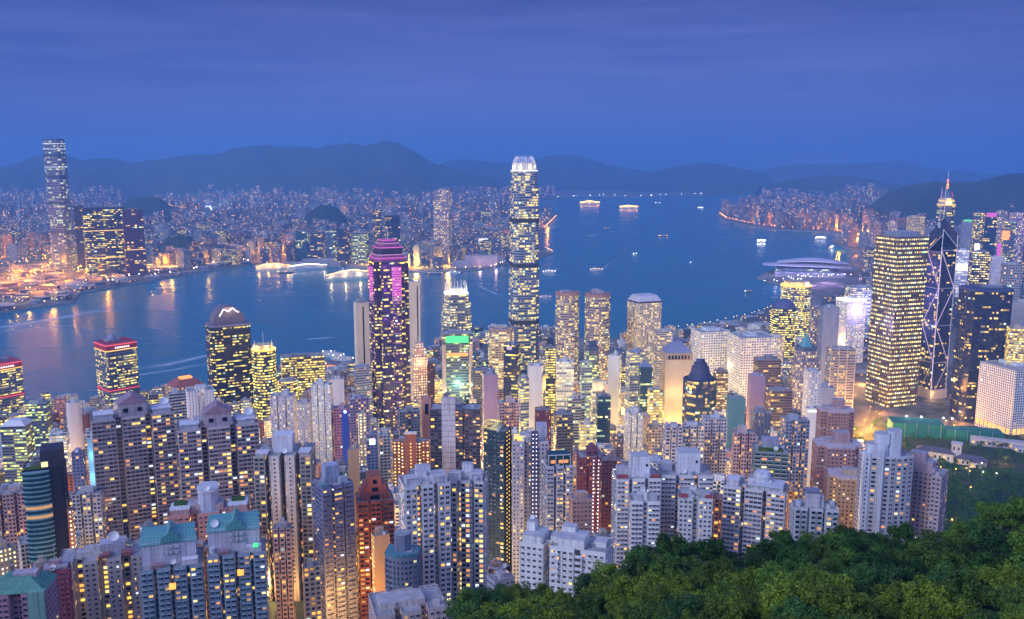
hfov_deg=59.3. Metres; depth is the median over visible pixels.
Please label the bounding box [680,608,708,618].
broadleaf tree
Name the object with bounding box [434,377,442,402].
office building
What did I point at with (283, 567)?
apartment tower
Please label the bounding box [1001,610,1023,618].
broadleaf tree
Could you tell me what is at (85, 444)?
apartment block
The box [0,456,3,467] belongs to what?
apartment block
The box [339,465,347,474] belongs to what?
apartment block
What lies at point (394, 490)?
apartment block
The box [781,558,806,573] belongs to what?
broadleaf tree
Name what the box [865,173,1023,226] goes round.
wooded hill
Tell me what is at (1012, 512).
broadleaf tree
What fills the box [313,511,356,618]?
windows
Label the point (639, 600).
broadleaf tree
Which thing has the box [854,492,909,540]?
windows
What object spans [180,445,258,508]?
windows
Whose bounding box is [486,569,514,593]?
town house
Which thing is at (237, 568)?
apartment tower
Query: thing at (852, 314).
office building
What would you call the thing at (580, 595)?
broadleaf tree
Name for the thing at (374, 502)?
apartment tower
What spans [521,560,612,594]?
windows
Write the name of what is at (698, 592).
broadleaf tree
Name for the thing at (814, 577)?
broadleaf tree
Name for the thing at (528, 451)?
apartment tower
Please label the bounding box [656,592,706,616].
broadleaf tree
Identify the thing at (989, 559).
broadleaf tree
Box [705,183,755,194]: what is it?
wooded hill
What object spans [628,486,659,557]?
apartment tower
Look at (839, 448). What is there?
apartment tower
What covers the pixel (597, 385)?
office building
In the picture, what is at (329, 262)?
cruise terminal
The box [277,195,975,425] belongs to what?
island ground
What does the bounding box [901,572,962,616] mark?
broadleaf tree
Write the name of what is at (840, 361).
office building
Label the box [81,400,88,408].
apartment block
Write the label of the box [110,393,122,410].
office block
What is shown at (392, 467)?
apartment block
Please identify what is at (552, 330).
apartment block
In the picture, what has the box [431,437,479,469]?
windows
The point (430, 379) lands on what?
office building
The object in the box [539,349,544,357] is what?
apartment block
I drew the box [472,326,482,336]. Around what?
office block
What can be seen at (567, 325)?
office building
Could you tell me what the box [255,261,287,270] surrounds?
cruise ship
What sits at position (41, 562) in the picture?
apartment block
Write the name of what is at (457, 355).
bank building
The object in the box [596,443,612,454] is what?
apartment block
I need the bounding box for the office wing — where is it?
[970,435,1023,452]
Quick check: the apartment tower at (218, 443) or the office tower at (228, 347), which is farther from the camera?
the office tower at (228, 347)
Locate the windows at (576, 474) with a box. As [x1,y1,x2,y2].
[576,474,600,531]
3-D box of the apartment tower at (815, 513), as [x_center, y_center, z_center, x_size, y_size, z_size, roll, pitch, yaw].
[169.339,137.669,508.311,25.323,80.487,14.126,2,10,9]
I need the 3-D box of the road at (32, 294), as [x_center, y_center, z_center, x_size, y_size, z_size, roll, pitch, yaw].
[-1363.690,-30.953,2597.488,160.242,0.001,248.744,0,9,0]
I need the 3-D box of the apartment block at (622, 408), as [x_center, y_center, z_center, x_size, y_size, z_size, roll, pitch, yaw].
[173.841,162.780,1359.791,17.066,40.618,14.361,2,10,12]
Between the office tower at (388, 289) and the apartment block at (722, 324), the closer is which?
the office tower at (388, 289)
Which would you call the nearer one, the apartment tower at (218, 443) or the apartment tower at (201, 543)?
the apartment tower at (201, 543)
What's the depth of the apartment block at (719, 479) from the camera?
643.12 m
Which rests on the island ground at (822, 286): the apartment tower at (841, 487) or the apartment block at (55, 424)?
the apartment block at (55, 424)
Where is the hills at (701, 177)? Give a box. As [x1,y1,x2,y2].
[627,162,775,191]
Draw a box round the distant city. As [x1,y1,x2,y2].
[0,182,1023,375]
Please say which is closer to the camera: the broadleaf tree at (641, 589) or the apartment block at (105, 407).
the broadleaf tree at (641, 589)
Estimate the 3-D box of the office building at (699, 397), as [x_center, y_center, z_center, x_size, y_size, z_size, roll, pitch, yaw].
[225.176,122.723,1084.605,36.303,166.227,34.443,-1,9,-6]
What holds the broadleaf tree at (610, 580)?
on the hillside terrain at (299, 605)
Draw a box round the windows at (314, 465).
[255,455,316,599]
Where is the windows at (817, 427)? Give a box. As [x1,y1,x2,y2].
[815,427,852,437]
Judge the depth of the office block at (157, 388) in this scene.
1461.29 m
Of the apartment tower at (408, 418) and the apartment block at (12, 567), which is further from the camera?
the apartment tower at (408, 418)
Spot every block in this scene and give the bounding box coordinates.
[0,410,8,419]
[0,414,6,425]
[0,432,2,456]
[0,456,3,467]
[0,468,4,484]
[0,482,16,488]
[0,537,17,575]
[0,564,15,576]
[9,410,26,418]
[17,535,29,568]
[30,555,49,569]
[41,390,50,398]
[49,398,53,410]
[49,427,60,432]
[52,411,59,424]
[53,422,59,428]
[58,393,78,400]
[63,413,67,431]
[67,469,88,490]
[69,491,73,506]
[76,530,81,548]
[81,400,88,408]
[81,407,96,411]
[82,412,90,432]
[83,433,87,466]
[86,458,89,485]
[89,395,98,407]
[97,405,112,408]
[99,400,108,407]
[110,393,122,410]
[124,535,131,545]
[140,390,150,402]
[140,520,155,532]
[148,390,162,403]
[152,386,161,391]
[177,454,180,492]
[225,403,232,416]
[231,401,239,411]
[241,397,251,412]
[258,418,264,438]
[260,437,271,443]
[263,416,271,437]
[277,370,280,388]
[296,230,309,260]
[302,389,312,424]
[310,231,324,257]
[317,459,320,477]
[325,369,334,378]
[326,230,336,260]
[327,366,345,375]
[335,364,349,370]
[335,459,346,466]
[337,228,349,260]
[339,360,354,370]
[339,369,349,384]
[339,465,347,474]
[345,388,351,394]
[345,392,353,404]
[345,466,367,484]
[346,373,353,387]
[351,231,368,261]
[369,417,378,430]
[376,427,390,461]
[388,474,397,500]
[391,452,393,484]
[393,428,398,437]
[394,500,398,525]
[408,468,430,473]
[413,399,421,436]
[425,347,432,357]
[428,358,438,365]
[430,344,439,358]
[434,336,441,345]
[435,367,441,377]
[443,392,450,396]
[455,398,464,403]
[465,393,470,403]
[469,396,475,402]
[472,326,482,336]
[472,339,478,350]
[473,350,479,362]
[473,354,476,366]
[477,336,482,345]
[478,350,483,357]
[478,358,487,366]
[479,330,487,343]
[481,439,482,459]
[489,558,509,572]
[498,388,503,399]
[512,426,518,432]
[519,514,612,597]
[521,367,527,376]
[523,422,534,431]
[539,327,547,340]
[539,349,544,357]
[539,358,544,369]
[540,344,548,348]
[543,334,552,346]
[543,374,544,391]
[543,390,555,410]
[550,325,554,338]
[551,424,552,449]
[573,447,577,468]
[573,467,576,492]
[574,380,578,394]
[592,528,610,536]
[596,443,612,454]
[602,380,606,392]
[609,342,617,351]
[610,423,615,446]
[611,350,623,362]
[613,423,623,458]
[617,338,624,347]
[617,423,623,435]
[620,331,626,342]
[620,345,626,353]
[620,390,624,408]
[620,415,623,425]
[620,459,628,464]
[621,363,624,381]
[621,404,624,414]
[650,453,664,467]
[653,442,661,455]
[664,325,675,336]
[668,328,675,341]
[675,338,690,344]
[677,329,683,336]
[683,328,690,338]
[713,473,725,494]
[719,322,725,328]
[719,409,725,416]
[725,456,730,477]
[726,446,730,458]
[736,326,747,331]
[748,323,761,330]
[755,435,760,442]
[770,426,776,435]
[780,374,787,385]
[782,360,790,374]
[792,408,801,414]
[795,337,802,344]
[857,439,864,449]
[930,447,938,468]
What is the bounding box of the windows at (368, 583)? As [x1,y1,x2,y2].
[361,582,369,618]
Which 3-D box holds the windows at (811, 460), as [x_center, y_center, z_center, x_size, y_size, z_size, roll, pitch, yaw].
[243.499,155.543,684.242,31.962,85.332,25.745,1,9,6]
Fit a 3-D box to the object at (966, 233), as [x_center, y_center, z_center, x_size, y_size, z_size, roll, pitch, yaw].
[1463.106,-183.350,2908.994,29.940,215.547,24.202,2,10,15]
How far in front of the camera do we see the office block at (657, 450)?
760.70 m
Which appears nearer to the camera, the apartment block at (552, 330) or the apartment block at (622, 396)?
the apartment block at (622, 396)
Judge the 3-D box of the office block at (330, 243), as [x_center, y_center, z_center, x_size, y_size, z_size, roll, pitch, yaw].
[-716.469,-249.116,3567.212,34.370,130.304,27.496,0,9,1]
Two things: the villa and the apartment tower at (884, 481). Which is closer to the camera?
the apartment tower at (884, 481)
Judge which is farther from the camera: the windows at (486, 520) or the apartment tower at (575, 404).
the apartment tower at (575, 404)
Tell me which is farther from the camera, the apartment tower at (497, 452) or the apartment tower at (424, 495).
the apartment tower at (497, 452)
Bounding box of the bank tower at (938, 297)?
[917,191,957,399]
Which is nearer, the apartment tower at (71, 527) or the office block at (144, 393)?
the apartment tower at (71, 527)
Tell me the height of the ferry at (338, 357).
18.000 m
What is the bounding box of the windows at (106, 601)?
[81,600,139,618]
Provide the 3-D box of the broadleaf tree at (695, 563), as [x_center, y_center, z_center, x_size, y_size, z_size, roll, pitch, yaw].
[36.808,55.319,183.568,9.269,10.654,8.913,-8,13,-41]
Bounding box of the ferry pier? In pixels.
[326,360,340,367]
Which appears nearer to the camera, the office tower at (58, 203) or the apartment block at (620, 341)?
the apartment block at (620, 341)
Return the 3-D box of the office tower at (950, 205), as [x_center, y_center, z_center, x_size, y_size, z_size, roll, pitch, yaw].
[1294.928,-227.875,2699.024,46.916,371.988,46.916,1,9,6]
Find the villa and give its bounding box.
[916,441,987,467]
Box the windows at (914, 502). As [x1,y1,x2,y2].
[909,494,946,541]
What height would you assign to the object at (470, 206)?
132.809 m
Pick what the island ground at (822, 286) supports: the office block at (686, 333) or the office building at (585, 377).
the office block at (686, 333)
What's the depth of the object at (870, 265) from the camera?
2867.38 m
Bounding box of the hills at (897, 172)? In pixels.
[757,161,1005,184]
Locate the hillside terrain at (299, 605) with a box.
[269,426,1023,618]
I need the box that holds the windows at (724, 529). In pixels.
[722,518,781,558]
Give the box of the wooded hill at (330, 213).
[305,204,346,227]
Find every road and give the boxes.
[0,258,51,285]
[15,260,253,293]
[18,293,57,305]
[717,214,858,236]
[856,408,881,438]
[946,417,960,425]
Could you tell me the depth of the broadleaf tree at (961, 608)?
124.18 m
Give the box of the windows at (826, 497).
[826,497,854,527]
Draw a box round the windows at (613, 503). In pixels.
[610,489,628,570]
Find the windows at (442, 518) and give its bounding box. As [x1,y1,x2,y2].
[399,505,450,618]
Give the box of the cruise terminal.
[282,258,339,266]
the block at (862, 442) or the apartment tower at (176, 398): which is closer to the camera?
the apartment tower at (176, 398)
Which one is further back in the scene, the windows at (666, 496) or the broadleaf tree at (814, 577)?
the windows at (666, 496)
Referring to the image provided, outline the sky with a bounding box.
[0,0,1023,172]
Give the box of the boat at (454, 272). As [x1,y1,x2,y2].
[449,270,459,273]
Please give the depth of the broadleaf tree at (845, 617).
123.35 m
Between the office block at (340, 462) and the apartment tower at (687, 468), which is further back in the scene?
the office block at (340, 462)
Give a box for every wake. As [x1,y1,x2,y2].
[11,314,79,325]
[166,355,206,364]
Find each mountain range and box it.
[0,140,497,200]
[438,154,648,190]
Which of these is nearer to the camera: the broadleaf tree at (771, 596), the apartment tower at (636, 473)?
the broadleaf tree at (771, 596)
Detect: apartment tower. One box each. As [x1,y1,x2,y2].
[0,483,26,568]
[0,567,60,618]
[21,442,69,562]
[42,545,75,618]
[60,531,142,618]
[66,500,76,547]
[71,485,107,547]
[73,205,85,271]
[81,206,125,276]
[90,390,179,540]
[113,396,118,409]
[121,208,146,276]
[139,519,206,618]
[167,388,186,437]
[167,481,250,540]
[172,400,259,510]
[185,381,214,417]
[197,537,209,618]
[206,507,270,618]
[253,430,316,601]
[270,388,297,446]
[273,517,295,618]
[277,377,298,401]
[296,398,312,446]
[302,558,321,618]
[311,378,334,462]
[312,461,357,618]
[331,375,344,405]
[333,402,350,460]
[341,409,349,466]
[348,394,368,446]
[348,444,359,527]
[353,362,372,419]
[355,470,394,618]
[355,528,359,618]
[358,410,366,465]
[365,427,378,469]
[368,578,447,618]
[371,526,389,591]
[372,209,381,245]
[378,429,391,484]
[384,214,399,243]
[385,529,421,591]
[393,431,429,486]
[398,405,419,436]
[398,463,451,618]
[421,395,430,467]
[430,397,481,477]
[433,189,451,260]
[448,461,488,610]
[483,415,511,572]
[498,391,518,431]
[511,422,548,583]
[535,406,550,450]
[542,450,575,531]
[553,408,572,463]
[567,391,584,449]
[569,490,593,534]
[576,442,605,531]
[579,419,595,449]
[600,450,619,530]
[610,451,660,570]
[623,405,642,460]
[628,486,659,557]
[642,412,650,445]
[646,421,662,456]
[656,447,713,556]
[662,422,682,464]
[676,485,712,551]
[681,421,703,458]
[701,410,726,475]
[712,491,722,541]
[721,469,787,560]
[730,424,755,477]
[750,406,771,437]
[751,436,788,480]
[779,405,809,499]
[786,482,797,528]
[788,484,838,554]
[804,402,816,486]
[810,429,862,500]
[815,398,854,438]
[826,466,857,527]
[854,428,913,542]
[909,449,948,541]
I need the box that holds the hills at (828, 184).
[755,174,903,198]
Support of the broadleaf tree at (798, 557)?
on the hillside terrain at (299, 605)
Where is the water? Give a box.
[0,173,1016,406]
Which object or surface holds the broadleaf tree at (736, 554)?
on the hillside terrain at (299, 605)
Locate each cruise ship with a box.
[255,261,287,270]
[287,262,326,269]
[323,266,367,280]
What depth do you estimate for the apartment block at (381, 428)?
1145.31 m
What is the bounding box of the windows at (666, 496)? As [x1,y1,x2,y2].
[660,493,677,540]
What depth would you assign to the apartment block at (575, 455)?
926.44 m
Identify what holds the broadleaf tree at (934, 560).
on the hillside terrain at (299, 605)
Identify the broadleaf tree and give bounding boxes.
[443,587,483,617]
[450,604,483,618]
[457,610,489,618]
[468,586,492,596]
[469,585,509,615]
[480,601,506,618]
[494,583,519,600]
[494,612,528,618]
[498,596,536,618]
[500,580,537,601]
[508,586,540,603]
[522,603,557,618]
[529,605,576,618]
[534,582,552,593]
[537,587,573,605]
[547,598,574,611]
[547,604,571,610]
[572,572,589,594]
[572,574,606,594]
[572,593,602,614]
[573,587,611,616]
[575,610,600,618]
[576,581,605,611]
[589,559,621,585]
[598,613,619,618]
[602,579,624,595]
[604,572,642,606]
[604,597,628,615]
[608,572,634,585]
[612,596,636,613]
[614,601,638,618]
[617,552,657,587]
[620,598,646,613]
[620,599,667,618]
[624,544,658,562]
[632,570,674,588]
[634,584,653,605]
[637,581,679,606]
[647,532,688,557]
[647,553,689,587]
[650,603,676,615]
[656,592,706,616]
[659,570,695,593]
[671,589,708,609]
[678,554,714,576]
[679,570,709,589]
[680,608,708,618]
[689,539,714,560]
[693,536,733,563]
[693,583,710,594]
[695,556,744,592]
[700,594,733,617]
[703,579,740,597]
[705,592,750,618]
[713,556,742,568]
[715,552,743,564]
[722,566,765,590]
[727,593,768,618]
[728,557,741,566]
[728,584,760,617]
[744,540,772,559]
[744,551,769,568]
[750,558,791,591]
[751,537,791,564]
[754,563,801,597]
[758,571,818,618]
[768,529,795,546]
[770,595,824,618]
[773,534,804,554]
[775,544,812,566]
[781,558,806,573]
[785,612,812,618]
[794,563,824,594]
[796,529,823,560]
[797,579,863,618]
[802,569,854,599]
[805,544,837,562]
[807,557,850,575]
[807,581,841,616]
[816,556,841,573]
[817,610,862,618]
[818,530,844,546]
[825,523,856,535]
[827,534,862,554]
[834,545,861,567]
[839,528,867,538]
[841,560,900,599]
[843,590,903,615]
[847,604,889,618]
[848,548,895,597]
[858,532,876,550]
[858,550,896,565]
[860,538,891,552]
[862,565,907,591]
[868,532,880,542]
[870,577,909,614]
[872,542,911,562]
[872,600,911,617]
[875,531,902,545]
[876,606,909,618]
[881,557,917,574]
[886,521,921,545]
[889,540,921,555]
[894,565,924,587]
[900,555,929,575]
[900,594,961,618]
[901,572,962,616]
[907,539,942,556]
[914,538,973,561]
[918,528,961,546]
[924,545,970,575]
[925,560,962,600]
[938,594,978,618]
[939,565,996,610]
[943,519,984,549]
[956,569,999,605]
[959,563,1002,609]
[964,550,1006,569]
[964,608,1004,618]
[965,518,1009,550]
[971,499,1017,531]
[974,534,1017,569]
[976,559,1023,604]
[979,583,1023,609]
[997,600,1023,618]
[998,494,1023,532]
[998,545,1023,565]
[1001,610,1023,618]
[1006,529,1023,565]
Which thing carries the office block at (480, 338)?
on the island ground at (822, 286)
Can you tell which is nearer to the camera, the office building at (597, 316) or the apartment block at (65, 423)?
the apartment block at (65, 423)
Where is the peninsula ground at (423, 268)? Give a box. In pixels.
[0,191,718,312]
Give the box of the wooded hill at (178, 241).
[158,235,192,257]
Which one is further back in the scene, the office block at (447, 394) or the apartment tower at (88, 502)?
the office block at (447, 394)
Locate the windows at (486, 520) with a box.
[451,505,488,610]
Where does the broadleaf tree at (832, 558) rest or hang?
on the hillside terrain at (299, 605)
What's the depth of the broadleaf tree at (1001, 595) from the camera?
123.00 m
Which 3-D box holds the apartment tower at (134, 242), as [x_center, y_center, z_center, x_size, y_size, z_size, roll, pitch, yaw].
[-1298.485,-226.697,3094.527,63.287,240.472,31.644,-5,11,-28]
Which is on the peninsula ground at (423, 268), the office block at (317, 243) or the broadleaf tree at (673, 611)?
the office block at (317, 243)
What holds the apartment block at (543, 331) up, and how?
on the island ground at (822, 286)
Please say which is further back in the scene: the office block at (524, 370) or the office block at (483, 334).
the office block at (483, 334)
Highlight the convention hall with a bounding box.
[763,258,851,276]
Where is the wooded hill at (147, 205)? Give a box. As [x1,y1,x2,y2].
[122,197,174,222]
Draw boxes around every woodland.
[853,423,858,438]
[853,433,1023,470]
[872,416,932,425]
[943,465,1023,535]
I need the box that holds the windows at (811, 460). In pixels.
[810,460,827,500]
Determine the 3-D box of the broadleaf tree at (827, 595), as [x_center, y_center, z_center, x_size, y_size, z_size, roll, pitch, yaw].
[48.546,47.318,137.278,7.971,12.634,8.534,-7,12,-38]
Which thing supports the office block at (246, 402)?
on the island ground at (822, 286)
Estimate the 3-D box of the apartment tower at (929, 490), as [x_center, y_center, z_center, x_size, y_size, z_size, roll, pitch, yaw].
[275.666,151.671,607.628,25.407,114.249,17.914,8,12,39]
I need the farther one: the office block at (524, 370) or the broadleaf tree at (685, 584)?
the office block at (524, 370)
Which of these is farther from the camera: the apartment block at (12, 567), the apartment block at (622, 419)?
the apartment block at (622, 419)
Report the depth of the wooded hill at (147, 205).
5581.03 m
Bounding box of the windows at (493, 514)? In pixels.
[488,513,503,560]
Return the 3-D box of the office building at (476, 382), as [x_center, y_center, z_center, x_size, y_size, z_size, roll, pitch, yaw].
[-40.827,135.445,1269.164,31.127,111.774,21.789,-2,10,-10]
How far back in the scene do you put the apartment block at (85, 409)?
1375.21 m
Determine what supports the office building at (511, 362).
on the hillside terrain at (299, 605)
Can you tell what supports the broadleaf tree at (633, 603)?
on the hillside terrain at (299, 605)
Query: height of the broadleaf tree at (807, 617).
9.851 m
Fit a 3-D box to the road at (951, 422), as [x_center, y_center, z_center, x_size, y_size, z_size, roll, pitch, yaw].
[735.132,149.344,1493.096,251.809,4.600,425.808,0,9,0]
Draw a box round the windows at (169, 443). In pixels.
[94,434,178,540]
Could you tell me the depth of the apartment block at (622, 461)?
754.59 m
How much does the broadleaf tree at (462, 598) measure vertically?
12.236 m
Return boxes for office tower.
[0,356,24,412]
[42,139,76,271]
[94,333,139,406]
[205,303,253,412]
[251,332,276,420]
[368,227,410,438]
[441,280,471,329]
[509,156,538,376]
[865,230,928,407]
[935,171,955,227]
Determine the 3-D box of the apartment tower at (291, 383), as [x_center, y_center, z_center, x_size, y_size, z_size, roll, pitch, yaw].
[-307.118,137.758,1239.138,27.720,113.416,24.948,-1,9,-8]
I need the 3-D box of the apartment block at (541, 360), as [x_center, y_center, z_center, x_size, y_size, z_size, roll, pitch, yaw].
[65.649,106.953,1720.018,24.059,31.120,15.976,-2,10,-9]
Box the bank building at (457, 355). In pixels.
[442,329,472,399]
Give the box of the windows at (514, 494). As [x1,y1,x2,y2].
[513,487,541,582]
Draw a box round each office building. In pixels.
[0,417,35,485]
[26,397,52,449]
[49,430,71,471]
[53,395,65,429]
[66,398,84,460]
[71,443,87,491]
[85,428,95,486]
[165,375,205,396]
[280,352,324,395]
[353,298,369,364]
[409,281,420,377]
[411,336,427,400]
[427,361,434,403]
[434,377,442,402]
[471,366,494,423]
[482,371,497,459]
[488,324,513,388]
[503,341,519,399]
[518,374,528,431]
[528,362,542,428]
[545,344,555,428]
[555,290,578,389]
[556,356,573,410]
[579,360,591,418]
[584,288,610,381]
[585,340,598,378]
[590,379,602,422]
[596,390,610,442]
[607,350,621,433]
[625,347,644,409]
[626,293,661,375]
[638,361,651,411]
[647,387,662,423]
[654,328,670,386]
[660,341,692,423]
[682,344,716,421]
[690,326,729,376]
[714,367,727,411]
[726,392,745,447]
[727,331,776,405]
[746,372,764,428]
[753,354,780,408]
[765,386,792,432]
[770,299,796,361]
[770,333,783,375]
[780,279,811,337]
[788,333,819,409]
[801,368,821,414]
[808,305,818,346]
[817,304,839,381]
[820,382,834,404]
[824,343,856,407]
[836,295,866,362]
[845,284,871,335]
[949,284,1013,421]
[975,358,1023,434]
[1004,324,1023,364]
[1010,299,1023,325]
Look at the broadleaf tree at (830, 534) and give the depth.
193.68 m
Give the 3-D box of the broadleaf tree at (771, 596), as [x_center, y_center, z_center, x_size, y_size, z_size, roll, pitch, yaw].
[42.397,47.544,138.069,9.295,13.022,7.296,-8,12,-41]
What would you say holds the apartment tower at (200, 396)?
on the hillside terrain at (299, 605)
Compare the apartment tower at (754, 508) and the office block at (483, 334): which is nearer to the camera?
the apartment tower at (754, 508)
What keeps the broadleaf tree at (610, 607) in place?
on the hillside terrain at (299, 605)
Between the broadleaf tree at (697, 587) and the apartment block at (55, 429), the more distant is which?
the apartment block at (55, 429)
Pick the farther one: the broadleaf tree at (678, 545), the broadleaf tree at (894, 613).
the broadleaf tree at (678, 545)
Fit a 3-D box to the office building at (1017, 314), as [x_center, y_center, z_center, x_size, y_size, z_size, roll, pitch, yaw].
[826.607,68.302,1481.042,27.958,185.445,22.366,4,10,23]
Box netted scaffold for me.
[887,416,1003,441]
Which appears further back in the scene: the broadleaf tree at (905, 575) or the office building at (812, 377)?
the office building at (812, 377)
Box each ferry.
[323,348,343,356]
[331,352,353,360]
[543,270,554,272]
[579,200,599,204]
[590,268,601,270]
[619,205,637,208]
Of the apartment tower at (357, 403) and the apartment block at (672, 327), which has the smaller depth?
the apartment tower at (357, 403)
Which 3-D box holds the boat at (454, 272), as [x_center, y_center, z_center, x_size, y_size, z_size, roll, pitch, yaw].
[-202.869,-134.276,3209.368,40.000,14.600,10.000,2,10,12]
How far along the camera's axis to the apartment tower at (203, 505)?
553.62 m
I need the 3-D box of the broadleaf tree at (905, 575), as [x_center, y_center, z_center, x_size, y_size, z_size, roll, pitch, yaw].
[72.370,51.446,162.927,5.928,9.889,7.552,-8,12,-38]
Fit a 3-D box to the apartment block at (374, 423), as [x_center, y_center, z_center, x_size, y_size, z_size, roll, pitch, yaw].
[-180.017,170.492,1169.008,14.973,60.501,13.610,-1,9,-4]
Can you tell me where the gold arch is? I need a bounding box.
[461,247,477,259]
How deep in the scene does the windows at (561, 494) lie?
623.90 m
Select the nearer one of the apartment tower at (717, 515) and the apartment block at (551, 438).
the apartment tower at (717, 515)
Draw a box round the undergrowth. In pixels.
[569,502,1023,617]
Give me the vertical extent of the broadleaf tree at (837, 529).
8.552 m
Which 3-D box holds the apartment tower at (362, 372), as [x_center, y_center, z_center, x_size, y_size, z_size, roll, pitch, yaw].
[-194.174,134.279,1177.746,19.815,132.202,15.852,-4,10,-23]
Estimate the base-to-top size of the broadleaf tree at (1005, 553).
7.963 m
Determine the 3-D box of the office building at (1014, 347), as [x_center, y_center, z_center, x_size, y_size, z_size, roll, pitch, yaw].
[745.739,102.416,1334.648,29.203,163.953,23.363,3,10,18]
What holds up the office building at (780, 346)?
on the island ground at (822, 286)
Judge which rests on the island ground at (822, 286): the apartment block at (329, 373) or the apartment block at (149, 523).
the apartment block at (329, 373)
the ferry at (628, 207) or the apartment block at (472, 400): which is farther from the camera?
the ferry at (628, 207)
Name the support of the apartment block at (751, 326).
on the island ground at (822, 286)
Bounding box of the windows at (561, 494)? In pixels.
[542,487,568,530]
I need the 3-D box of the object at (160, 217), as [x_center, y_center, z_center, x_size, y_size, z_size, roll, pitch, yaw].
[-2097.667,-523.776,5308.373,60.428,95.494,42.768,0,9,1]
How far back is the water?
2729.93 m
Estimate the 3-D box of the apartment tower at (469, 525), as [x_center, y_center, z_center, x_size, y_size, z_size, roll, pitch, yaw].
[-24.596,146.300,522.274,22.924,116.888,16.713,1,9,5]
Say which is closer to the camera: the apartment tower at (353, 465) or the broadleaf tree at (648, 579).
the broadleaf tree at (648, 579)
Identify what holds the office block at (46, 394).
on the island ground at (822, 286)
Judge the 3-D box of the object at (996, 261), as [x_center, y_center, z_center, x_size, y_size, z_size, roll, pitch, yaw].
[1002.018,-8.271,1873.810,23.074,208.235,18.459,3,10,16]
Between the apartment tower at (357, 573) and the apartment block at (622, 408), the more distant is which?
the apartment block at (622, 408)
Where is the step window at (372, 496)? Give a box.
[371,495,379,499]
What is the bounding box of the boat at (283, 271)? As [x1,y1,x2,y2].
[277,270,293,272]
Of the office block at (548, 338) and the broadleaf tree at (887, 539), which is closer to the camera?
the broadleaf tree at (887, 539)
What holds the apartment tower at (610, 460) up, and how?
on the hillside terrain at (299, 605)
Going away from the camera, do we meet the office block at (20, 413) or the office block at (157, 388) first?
the office block at (20, 413)
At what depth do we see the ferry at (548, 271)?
3225.84 m
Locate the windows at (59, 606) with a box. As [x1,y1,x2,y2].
[51,606,60,618]
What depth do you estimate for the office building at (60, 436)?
911.10 m
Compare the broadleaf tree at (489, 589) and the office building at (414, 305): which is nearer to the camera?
the broadleaf tree at (489, 589)

